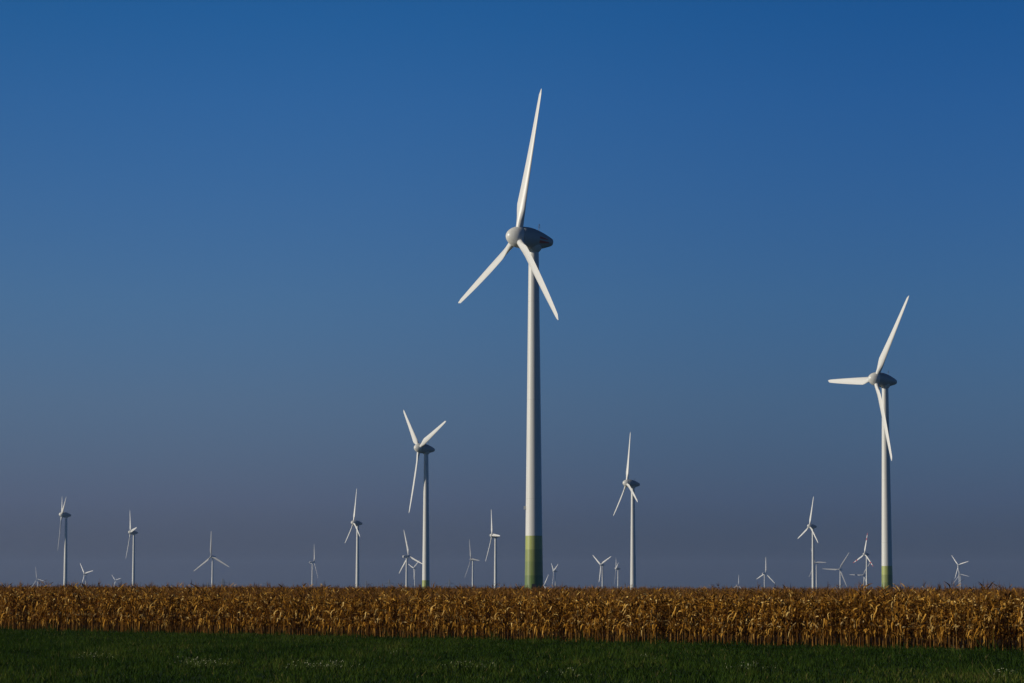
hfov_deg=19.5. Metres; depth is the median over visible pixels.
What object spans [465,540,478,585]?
wind turbine
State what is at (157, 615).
maize plant
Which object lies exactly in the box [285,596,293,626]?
maize plant
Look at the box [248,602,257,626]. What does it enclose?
maize plant
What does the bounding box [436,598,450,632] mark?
maize plant
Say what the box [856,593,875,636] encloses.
maize plant
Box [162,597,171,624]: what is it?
maize plant
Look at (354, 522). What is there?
wind turbine
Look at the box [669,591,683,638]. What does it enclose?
maize plant
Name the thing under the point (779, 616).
maize plant
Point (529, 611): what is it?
maize plant
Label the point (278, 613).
maize plant
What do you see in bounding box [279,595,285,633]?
maize plant
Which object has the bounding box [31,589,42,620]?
maize plant
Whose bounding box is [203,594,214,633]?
maize plant
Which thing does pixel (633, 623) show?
maize plant
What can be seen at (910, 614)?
maize plant
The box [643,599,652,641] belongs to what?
maize plant
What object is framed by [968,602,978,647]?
maize plant
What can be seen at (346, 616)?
maize plant
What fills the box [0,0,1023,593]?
sky
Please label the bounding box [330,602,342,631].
maize plant
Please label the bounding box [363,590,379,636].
maize plant
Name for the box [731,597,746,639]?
maize plant
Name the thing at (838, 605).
maize plant
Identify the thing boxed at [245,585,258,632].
maize plant
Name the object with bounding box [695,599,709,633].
maize plant
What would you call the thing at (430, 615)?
maize plant
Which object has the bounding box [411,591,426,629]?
maize plant
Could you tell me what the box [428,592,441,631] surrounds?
maize plant
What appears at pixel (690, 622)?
maize plant
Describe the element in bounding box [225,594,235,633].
maize plant
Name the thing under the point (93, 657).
wildflower clump
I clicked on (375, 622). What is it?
maize plant
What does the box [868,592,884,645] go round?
maize plant
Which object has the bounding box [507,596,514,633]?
maize plant
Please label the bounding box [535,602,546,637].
maize plant
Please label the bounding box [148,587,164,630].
maize plant
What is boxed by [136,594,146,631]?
maize plant
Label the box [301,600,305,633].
maize plant
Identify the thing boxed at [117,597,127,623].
maize plant
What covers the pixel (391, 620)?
maize plant
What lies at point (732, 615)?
maize plant
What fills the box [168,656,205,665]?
wildflower clump
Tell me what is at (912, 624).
maize plant
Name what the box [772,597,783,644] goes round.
maize plant
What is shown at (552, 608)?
maize plant
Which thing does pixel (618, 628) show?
maize plant
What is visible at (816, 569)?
wind turbine
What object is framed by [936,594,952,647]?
maize plant
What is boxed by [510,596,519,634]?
maize plant
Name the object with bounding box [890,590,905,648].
maize plant
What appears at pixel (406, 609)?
maize plant
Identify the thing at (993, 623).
maize plant
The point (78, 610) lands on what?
maize plant
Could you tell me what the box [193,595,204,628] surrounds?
maize plant
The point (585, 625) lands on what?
maize plant
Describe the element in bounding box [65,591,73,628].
maize plant
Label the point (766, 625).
maize plant
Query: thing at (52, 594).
maize plant
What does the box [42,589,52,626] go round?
maize plant
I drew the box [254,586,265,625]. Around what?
maize plant
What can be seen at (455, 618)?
maize plant
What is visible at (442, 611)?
maize plant
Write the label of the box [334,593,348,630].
maize plant
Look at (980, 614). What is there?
maize plant
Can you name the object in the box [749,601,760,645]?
maize plant
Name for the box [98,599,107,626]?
maize plant
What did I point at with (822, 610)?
maize plant
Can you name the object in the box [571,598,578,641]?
maize plant
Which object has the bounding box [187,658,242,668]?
wildflower clump
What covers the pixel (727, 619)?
maize plant
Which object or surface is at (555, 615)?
maize plant
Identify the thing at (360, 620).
maize plant
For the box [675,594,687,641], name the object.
maize plant
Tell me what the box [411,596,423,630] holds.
maize plant
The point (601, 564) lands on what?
wind turbine
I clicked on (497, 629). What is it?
maize plant
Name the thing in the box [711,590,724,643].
maize plant
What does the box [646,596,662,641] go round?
maize plant
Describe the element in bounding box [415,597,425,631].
maize plant
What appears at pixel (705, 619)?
maize plant
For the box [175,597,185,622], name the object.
maize plant
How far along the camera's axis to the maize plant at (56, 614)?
157.44 m
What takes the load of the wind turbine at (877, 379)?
on the ground at (119, 680)
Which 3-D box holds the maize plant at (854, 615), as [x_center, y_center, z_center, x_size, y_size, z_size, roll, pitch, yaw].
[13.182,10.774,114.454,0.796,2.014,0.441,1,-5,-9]
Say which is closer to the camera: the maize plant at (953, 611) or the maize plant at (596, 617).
the maize plant at (953, 611)
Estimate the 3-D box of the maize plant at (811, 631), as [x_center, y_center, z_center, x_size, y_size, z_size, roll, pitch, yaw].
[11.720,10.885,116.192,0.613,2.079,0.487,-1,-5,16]
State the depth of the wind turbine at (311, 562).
6118.61 m
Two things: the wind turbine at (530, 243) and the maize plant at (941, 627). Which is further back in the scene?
the wind turbine at (530, 243)
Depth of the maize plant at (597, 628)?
125.44 m
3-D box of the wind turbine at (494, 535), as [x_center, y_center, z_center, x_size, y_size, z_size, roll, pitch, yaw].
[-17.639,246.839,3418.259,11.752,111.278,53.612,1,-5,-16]
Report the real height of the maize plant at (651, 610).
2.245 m
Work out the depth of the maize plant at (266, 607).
143.18 m
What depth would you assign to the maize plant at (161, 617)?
149.87 m
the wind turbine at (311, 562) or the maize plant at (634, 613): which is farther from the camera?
the wind turbine at (311, 562)
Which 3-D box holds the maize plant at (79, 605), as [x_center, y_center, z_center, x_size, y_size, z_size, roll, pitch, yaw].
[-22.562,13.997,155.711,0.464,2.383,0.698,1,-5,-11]
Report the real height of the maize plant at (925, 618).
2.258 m
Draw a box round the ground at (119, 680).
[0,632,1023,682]
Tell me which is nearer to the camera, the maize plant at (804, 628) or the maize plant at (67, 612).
the maize plant at (804, 628)
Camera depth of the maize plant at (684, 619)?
121.42 m
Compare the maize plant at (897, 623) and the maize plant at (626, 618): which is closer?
the maize plant at (897, 623)
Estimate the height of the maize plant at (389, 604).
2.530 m
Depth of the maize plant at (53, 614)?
157.62 m
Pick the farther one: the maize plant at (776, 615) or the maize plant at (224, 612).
the maize plant at (224, 612)
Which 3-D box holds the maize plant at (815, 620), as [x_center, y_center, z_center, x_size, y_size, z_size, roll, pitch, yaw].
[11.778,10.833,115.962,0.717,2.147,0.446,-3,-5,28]
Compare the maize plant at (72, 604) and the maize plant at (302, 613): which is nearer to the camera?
the maize plant at (302, 613)
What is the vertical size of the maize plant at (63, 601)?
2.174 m
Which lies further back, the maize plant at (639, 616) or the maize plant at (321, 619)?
the maize plant at (321, 619)
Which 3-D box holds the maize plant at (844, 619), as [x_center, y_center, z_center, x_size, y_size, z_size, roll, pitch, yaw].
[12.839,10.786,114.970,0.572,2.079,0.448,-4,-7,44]
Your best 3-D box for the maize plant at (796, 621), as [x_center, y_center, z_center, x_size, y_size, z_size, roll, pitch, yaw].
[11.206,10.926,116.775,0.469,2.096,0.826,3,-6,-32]
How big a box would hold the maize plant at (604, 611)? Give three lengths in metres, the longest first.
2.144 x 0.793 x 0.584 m
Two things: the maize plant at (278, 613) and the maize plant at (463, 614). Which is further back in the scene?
the maize plant at (278, 613)
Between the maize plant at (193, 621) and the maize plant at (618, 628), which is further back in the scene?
the maize plant at (193, 621)
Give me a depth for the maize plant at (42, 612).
158.35 m
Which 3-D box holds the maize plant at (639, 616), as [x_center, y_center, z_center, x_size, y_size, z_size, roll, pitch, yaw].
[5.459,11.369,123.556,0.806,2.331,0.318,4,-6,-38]
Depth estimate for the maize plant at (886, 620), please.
113.22 m
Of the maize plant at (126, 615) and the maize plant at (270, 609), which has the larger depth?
the maize plant at (126, 615)
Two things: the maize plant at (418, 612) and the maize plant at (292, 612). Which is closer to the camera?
the maize plant at (418, 612)
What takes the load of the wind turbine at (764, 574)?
on the ground at (119, 680)
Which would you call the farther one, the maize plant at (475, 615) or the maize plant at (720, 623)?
the maize plant at (475, 615)
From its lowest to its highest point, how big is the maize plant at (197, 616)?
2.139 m
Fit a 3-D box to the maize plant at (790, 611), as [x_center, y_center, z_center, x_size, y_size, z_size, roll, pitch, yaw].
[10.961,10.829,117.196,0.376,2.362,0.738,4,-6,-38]
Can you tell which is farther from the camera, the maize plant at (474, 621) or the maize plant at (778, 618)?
the maize plant at (474, 621)
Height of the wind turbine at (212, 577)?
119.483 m
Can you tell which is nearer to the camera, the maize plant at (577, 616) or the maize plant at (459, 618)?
the maize plant at (577, 616)
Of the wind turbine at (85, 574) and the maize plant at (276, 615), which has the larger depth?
the wind turbine at (85, 574)
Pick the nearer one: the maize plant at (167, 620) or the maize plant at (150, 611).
the maize plant at (167, 620)
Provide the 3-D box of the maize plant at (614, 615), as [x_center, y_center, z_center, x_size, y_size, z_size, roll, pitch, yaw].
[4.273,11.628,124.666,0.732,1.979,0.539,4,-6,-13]
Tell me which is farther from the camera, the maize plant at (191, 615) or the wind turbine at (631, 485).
the wind turbine at (631, 485)
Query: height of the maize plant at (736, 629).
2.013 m
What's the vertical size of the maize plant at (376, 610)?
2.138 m
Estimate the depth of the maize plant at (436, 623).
133.56 m
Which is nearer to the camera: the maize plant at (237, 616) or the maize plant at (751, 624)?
the maize plant at (751, 624)
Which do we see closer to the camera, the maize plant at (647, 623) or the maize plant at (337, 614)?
the maize plant at (647, 623)
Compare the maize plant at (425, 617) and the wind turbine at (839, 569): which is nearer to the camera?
the maize plant at (425, 617)
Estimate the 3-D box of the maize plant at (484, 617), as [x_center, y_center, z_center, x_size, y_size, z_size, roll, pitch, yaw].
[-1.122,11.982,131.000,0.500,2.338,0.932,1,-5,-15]
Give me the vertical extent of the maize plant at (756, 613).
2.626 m
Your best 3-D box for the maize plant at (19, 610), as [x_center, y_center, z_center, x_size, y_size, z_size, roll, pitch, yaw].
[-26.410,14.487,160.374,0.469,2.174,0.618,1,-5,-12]
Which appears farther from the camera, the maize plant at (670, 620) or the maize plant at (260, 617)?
the maize plant at (260, 617)
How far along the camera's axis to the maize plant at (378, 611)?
136.74 m
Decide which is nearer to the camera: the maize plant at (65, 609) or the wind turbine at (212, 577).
the maize plant at (65, 609)
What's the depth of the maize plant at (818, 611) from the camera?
115.95 m
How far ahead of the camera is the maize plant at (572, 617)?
126.68 m
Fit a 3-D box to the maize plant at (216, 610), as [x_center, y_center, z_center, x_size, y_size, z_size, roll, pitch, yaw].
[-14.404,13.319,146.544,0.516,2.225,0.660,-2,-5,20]
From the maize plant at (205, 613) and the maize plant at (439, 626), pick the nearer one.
the maize plant at (439, 626)
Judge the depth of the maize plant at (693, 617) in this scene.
121.27 m
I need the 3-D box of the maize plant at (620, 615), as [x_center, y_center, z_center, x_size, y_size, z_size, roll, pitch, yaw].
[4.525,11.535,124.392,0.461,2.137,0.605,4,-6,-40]
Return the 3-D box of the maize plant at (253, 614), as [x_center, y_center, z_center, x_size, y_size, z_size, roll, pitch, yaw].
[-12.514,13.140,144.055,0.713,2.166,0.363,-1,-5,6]
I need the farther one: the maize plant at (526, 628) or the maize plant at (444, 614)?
the maize plant at (444, 614)
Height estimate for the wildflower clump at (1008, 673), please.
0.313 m
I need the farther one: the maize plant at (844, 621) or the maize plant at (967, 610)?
the maize plant at (844, 621)
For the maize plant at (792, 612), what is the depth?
117.05 m
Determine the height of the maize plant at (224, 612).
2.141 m
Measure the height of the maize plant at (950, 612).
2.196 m
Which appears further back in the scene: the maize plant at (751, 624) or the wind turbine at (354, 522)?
the wind turbine at (354, 522)
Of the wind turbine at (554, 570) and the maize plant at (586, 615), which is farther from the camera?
the wind turbine at (554, 570)
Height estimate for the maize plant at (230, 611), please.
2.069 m
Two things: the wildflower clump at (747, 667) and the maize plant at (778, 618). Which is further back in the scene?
the maize plant at (778, 618)
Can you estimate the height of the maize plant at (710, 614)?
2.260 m
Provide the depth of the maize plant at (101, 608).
154.11 m
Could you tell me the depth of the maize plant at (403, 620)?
135.37 m
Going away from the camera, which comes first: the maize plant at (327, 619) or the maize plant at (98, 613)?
the maize plant at (327, 619)
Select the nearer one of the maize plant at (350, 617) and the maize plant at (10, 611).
the maize plant at (350, 617)
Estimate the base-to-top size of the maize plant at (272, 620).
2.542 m
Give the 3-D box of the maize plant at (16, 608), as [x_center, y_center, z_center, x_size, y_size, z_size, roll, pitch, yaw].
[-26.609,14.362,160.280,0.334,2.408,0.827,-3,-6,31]
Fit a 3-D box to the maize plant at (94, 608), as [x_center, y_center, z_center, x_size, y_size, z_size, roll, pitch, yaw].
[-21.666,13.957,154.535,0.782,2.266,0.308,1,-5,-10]
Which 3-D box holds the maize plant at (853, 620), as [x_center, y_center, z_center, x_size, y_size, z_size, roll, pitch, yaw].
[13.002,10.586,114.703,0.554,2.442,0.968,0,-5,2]
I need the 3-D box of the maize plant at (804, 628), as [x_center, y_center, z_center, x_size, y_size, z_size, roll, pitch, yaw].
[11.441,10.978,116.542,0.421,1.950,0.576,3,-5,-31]
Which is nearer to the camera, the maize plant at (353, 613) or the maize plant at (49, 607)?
the maize plant at (353, 613)
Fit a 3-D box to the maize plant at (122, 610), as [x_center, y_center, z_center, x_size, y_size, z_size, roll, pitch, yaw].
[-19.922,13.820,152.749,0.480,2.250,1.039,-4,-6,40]
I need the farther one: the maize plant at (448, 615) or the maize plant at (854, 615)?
the maize plant at (448, 615)
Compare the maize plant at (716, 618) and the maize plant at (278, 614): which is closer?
the maize plant at (716, 618)
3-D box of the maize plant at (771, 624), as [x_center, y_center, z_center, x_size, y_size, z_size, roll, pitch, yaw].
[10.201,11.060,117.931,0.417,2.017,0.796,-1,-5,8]
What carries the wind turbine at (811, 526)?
on the ground at (119, 680)
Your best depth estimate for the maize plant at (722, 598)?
119.91 m
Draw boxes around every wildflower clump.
[73,652,117,661]
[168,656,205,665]
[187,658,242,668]
[269,661,359,671]
[318,660,353,670]
[436,661,500,672]
[545,667,594,679]
[722,663,775,671]
[990,668,1020,678]
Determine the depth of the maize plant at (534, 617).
128.68 m
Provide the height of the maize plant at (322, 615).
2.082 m
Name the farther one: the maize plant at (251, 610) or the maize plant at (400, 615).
the maize plant at (251, 610)
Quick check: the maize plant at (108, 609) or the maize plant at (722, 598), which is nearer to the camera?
the maize plant at (722, 598)
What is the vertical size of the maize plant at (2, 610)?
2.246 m
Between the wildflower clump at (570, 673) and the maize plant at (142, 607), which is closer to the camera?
the wildflower clump at (570, 673)
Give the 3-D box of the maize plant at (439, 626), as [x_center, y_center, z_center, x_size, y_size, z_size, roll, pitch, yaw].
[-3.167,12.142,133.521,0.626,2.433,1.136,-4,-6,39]
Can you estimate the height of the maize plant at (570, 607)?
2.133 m
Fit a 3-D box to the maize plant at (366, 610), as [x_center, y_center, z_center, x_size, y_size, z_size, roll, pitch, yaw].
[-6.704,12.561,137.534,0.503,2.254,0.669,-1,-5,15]
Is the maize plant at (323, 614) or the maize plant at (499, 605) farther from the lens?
the maize plant at (323, 614)
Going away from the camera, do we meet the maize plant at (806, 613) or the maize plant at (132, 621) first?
the maize plant at (806, 613)
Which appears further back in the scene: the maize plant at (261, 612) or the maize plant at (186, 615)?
the maize plant at (186, 615)
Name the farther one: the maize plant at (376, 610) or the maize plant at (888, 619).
the maize plant at (376, 610)
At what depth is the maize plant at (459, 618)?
132.25 m
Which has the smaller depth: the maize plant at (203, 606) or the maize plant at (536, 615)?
the maize plant at (536, 615)
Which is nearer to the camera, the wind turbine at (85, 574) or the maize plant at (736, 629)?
the maize plant at (736, 629)
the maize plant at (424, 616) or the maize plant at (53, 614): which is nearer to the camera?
the maize plant at (424, 616)
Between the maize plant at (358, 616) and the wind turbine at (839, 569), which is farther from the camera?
the wind turbine at (839, 569)
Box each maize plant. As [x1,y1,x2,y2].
[0,591,12,624]
[0,593,5,625]
[1,590,10,626]
[3,594,14,621]
[4,587,14,621]
[7,587,17,628]
[11,589,21,629]
[16,592,24,624]
[21,597,33,621]
[28,595,35,628]
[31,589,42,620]
[32,592,41,628]
[35,595,43,626]
[37,598,45,628]
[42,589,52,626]
[42,591,49,629]
[43,593,55,625]
[47,585,58,622]
[47,598,59,628]
[53,591,64,623]
[60,594,70,624]
[62,594,71,622]
[62,596,70,630]
[63,589,81,624]
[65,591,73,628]
[67,592,75,630]
[72,593,84,620]
[72,594,81,629]
[75,590,83,624]
[84,591,96,629]
[87,591,99,625]
[94,593,99,631]
[96,590,104,630]
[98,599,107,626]
[99,592,103,626]
[101,591,115,626]
[102,594,109,629]
[103,591,121,630]
[104,600,116,622]
[116,593,128,630]
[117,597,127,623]
[121,594,128,630]
[123,598,129,631]
[124,584,143,630]
[126,595,135,629]
[130,596,135,628]
[135,593,149,623]
[135,598,141,629]
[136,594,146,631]
[137,590,147,624]
[138,589,150,631]
[147,595,153,626]
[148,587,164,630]
[155,599,160,630]
[155,602,164,630]
[161,586,168,630]
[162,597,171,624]
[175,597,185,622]
[177,594,186,621]
[181,594,190,627]
[181,597,191,628]
[183,597,190,627]
[186,591,196,632]
[188,597,196,631]
[191,593,207,631]
[192,598,201,625]
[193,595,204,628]
[198,588,207,629]
[199,595,209,631]
[202,593,217,627]
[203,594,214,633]
[212,592,221,631]
[215,597,227,633]
[217,596,231,627]
[218,598,228,625]
[221,591,225,625]
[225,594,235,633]
[225,596,235,630]
[227,585,237,633]
[230,597,241,632]
[240,595,251,631]
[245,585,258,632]
[248,595,258,634]
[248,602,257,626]
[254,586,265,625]
[254,591,265,633]
[254,594,265,626]
[255,600,262,629]
[263,593,276,634]
[264,587,277,634]
[265,592,272,621]
[271,598,281,630]
[273,596,282,629]
[275,593,282,634]
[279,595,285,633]
[282,599,295,632]
[284,598,297,628]
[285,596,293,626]
[297,601,310,626]
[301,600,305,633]
[303,598,314,626]
[304,599,315,634]
[311,595,321,630]
[313,594,320,630]
[316,595,325,634]
[316,597,326,633]
[318,601,325,634]
[320,594,335,630]
[323,600,330,632]
[326,606,335,633]
[330,596,341,634]
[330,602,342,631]
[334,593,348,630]
[338,596,351,632]
[343,594,356,627]
[347,598,355,633]
[349,593,358,633]
[352,599,363,636]
[354,592,369,634]
[354,599,367,624]
[362,590,371,637]
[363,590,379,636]
[363,599,373,633]
[369,598,376,631]
[369,598,378,631]
[372,593,383,636]
[373,592,382,628]
[378,592,394,632]
[382,591,391,636]
[385,584,398,627]
[387,600,396,633]
[395,596,411,636]
[397,592,411,631]
[399,599,411,636]
[400,598,408,629]
[405,595,417,636]
[405,598,414,631]
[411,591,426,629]
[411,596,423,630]
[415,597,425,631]
[417,594,429,635]
[419,599,430,633]
[421,595,435,636]
[422,592,435,633]
[427,594,441,636]
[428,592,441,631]
[429,588,445,628]
[433,593,449,632]
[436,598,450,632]
[442,595,453,637]
[449,596,459,637]
[452,601,462,635]
[453,597,464,635]
[457,596,471,632]
[458,598,465,637]
[459,597,470,639]
[462,594,477,634]
[467,597,482,637]
[470,603,480,637]
[474,594,481,632]
[475,598,487,625]
[480,599,492,638]
[481,590,493,629]
[483,593,494,626]
[490,592,499,637]
[493,598,508,637]
[493,599,501,637]
[495,597,503,637]
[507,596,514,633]
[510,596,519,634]
[510,599,528,631]
[511,594,522,630]
[521,599,530,636]
[522,597,528,637]
[524,590,536,633]
[526,591,538,638]
[529,597,539,635]
[531,607,542,633]
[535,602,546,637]
[537,598,551,634]
[540,600,552,634]
[544,595,560,638]
[546,595,561,639]
[560,598,571,640]
[563,593,577,631]
[565,594,577,639]
[565,594,583,637]
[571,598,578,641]
[579,603,595,641]
[580,600,589,636]
[583,596,593,635]
[586,599,600,631]
[590,600,601,639]
[591,597,601,634]
[596,596,606,639]
[599,603,613,639]
[603,594,612,635]
[611,597,623,635]
[613,595,627,632]
[613,603,623,631]
[616,598,632,640]
[619,601,631,634]
[625,588,637,640]
[628,596,638,636]
[636,589,649,642]
[636,596,647,640]
[636,597,643,640]
[637,593,654,627]
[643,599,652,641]
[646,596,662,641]
[652,591,665,635]
[662,592,674,633]
[666,596,680,641]
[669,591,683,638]
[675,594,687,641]
[680,596,691,635]
[680,598,699,641]
[688,602,700,635]
[695,593,712,635]
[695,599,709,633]
[704,591,718,634]
[706,594,719,641]
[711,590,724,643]
[713,594,736,637]
[714,592,728,636]
[721,594,738,641]
[722,595,733,637]
[726,598,742,641]
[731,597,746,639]
[746,581,764,645]
[747,595,760,633]
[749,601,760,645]
[756,596,774,643]
[756,597,771,642]
[761,599,773,635]
[765,598,775,634]
[767,595,779,638]
[768,596,790,640]
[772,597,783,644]
[774,597,791,644]
[783,584,800,644]
[785,590,798,633]
[793,598,809,635]
[798,600,811,643]
[801,597,810,636]
[806,595,822,645]
[807,596,819,646]
[814,595,824,631]
[819,594,833,643]
[819,597,832,643]
[824,594,837,644]
[833,597,843,645]
[838,596,852,641]
[842,586,857,646]
[843,591,857,644]
[846,598,863,635]
[849,590,864,646]
[856,581,872,637]
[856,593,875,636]
[867,596,880,644]
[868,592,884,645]
[876,595,889,647]
[881,593,896,640]
[882,592,893,646]
[888,598,902,645]
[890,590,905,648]
[898,595,909,648]
[906,591,924,646]
[907,592,921,639]
[915,593,930,639]
[915,593,932,646]
[919,597,936,646]
[925,597,937,638]
[932,593,945,645]
[932,602,943,644]
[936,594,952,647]
[941,596,959,643]
[943,592,958,643]
[947,597,961,647]
[960,599,983,648]
[962,592,975,648]
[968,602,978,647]
[971,594,987,648]
[977,602,991,646]
[981,595,1000,643]
[990,593,1000,642]
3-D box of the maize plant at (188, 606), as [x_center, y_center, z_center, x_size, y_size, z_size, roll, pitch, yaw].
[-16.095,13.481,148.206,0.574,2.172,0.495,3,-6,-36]
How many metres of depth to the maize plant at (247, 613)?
144.43 m
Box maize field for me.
[0,578,1023,650]
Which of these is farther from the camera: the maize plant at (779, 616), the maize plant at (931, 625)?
the maize plant at (779, 616)
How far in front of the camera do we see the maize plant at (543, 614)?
128.06 m
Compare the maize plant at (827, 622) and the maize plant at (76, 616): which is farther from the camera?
the maize plant at (76, 616)
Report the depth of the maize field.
132.71 m
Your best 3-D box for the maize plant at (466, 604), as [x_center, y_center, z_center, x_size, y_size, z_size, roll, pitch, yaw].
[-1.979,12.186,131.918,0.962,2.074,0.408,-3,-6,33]
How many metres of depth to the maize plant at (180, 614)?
148.63 m
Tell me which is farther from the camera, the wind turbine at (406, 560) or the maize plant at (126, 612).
the wind turbine at (406, 560)
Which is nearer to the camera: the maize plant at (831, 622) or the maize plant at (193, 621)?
the maize plant at (831, 622)
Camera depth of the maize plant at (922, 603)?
111.92 m
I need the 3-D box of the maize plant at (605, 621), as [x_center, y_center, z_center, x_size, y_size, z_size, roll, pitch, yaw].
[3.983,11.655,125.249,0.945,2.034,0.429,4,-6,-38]
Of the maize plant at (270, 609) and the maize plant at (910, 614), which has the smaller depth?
the maize plant at (910, 614)
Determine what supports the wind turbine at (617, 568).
on the ground at (119, 680)
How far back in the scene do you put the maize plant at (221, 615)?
146.17 m
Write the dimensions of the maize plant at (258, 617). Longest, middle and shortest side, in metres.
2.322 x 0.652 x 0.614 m
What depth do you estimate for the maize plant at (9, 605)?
161.00 m
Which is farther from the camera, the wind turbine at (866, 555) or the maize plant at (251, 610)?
the wind turbine at (866, 555)
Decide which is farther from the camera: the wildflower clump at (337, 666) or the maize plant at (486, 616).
the maize plant at (486, 616)
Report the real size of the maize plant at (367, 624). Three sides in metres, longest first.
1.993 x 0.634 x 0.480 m
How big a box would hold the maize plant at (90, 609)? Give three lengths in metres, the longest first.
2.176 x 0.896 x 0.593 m
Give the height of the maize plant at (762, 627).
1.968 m
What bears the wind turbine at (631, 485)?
on the ground at (119, 680)
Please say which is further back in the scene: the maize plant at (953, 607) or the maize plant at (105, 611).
the maize plant at (105, 611)
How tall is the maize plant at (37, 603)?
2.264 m
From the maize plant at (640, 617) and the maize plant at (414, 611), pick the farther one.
the maize plant at (414, 611)
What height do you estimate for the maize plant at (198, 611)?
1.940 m
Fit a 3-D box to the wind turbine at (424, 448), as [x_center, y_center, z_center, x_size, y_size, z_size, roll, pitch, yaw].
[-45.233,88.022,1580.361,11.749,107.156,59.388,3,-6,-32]
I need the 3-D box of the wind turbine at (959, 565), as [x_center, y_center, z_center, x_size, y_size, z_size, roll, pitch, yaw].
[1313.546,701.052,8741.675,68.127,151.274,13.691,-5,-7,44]
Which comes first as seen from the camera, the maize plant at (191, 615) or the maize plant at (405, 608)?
the maize plant at (405, 608)
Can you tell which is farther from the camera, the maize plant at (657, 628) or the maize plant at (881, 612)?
the maize plant at (657, 628)
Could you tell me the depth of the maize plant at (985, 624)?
109.56 m
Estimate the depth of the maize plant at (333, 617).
139.25 m
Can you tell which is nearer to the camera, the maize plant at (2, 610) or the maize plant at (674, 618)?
the maize plant at (674, 618)
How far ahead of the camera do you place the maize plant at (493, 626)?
130.65 m
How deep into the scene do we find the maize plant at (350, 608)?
138.43 m
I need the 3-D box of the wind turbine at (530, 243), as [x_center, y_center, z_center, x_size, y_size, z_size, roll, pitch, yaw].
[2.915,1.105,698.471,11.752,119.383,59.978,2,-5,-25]
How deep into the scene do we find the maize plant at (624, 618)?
124.31 m
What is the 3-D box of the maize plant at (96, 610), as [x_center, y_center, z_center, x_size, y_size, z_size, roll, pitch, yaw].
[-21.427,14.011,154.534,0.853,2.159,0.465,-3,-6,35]
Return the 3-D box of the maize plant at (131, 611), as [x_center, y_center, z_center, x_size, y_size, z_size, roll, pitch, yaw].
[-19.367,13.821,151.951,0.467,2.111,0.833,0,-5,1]
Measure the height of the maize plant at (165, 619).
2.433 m
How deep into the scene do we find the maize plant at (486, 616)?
130.83 m
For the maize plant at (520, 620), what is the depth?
129.34 m
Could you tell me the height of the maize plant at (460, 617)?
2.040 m
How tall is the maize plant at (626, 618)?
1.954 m
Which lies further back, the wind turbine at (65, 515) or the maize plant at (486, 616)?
the wind turbine at (65, 515)
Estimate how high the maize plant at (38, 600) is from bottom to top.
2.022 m
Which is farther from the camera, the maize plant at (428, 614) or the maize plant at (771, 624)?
the maize plant at (428, 614)
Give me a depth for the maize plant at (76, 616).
155.89 m
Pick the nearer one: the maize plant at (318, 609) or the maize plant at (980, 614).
the maize plant at (980, 614)
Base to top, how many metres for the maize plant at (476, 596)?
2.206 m
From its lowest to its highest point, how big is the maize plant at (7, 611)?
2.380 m
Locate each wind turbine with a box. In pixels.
[58,499,70,586]
[80,564,92,584]
[126,520,137,585]
[194,532,228,586]
[309,554,317,585]
[345,489,361,586]
[399,532,421,586]
[403,410,445,587]
[458,89,557,590]
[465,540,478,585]
[486,512,499,588]
[551,564,556,588]
[593,556,610,586]
[613,432,639,588]
[614,564,619,587]
[757,560,772,587]
[798,496,817,587]
[809,550,825,586]
[827,553,848,587]
[828,296,908,591]
[849,561,870,586]
[853,533,872,587]
[951,555,967,586]
[954,564,966,586]
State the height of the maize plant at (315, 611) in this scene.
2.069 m
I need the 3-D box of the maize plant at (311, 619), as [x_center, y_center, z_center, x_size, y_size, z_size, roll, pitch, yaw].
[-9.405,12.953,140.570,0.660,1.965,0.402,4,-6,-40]
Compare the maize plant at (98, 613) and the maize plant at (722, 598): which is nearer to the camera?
the maize plant at (722, 598)
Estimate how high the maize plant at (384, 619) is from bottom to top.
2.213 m
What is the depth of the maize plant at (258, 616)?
143.92 m
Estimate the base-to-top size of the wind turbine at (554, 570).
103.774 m
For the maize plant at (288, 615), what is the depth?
141.95 m
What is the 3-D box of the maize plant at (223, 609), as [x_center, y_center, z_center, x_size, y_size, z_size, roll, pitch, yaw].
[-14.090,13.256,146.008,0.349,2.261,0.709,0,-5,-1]
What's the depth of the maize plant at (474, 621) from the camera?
131.65 m
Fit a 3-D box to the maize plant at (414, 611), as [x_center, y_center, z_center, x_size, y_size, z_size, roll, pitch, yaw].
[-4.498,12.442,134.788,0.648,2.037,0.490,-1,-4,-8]
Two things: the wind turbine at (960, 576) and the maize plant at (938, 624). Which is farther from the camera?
the wind turbine at (960, 576)
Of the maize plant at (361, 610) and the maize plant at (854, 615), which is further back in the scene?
the maize plant at (361, 610)
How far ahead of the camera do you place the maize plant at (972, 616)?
110.05 m
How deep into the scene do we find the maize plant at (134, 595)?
151.72 m
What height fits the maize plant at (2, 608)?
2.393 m
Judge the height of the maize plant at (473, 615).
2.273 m
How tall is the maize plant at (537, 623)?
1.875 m
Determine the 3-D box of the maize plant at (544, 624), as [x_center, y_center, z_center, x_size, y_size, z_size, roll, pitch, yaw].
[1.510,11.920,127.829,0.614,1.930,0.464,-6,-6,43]
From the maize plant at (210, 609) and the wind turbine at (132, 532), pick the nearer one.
the maize plant at (210, 609)
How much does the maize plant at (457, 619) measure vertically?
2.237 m
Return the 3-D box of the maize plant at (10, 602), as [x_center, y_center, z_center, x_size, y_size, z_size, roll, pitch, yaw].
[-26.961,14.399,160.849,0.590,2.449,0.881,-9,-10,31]

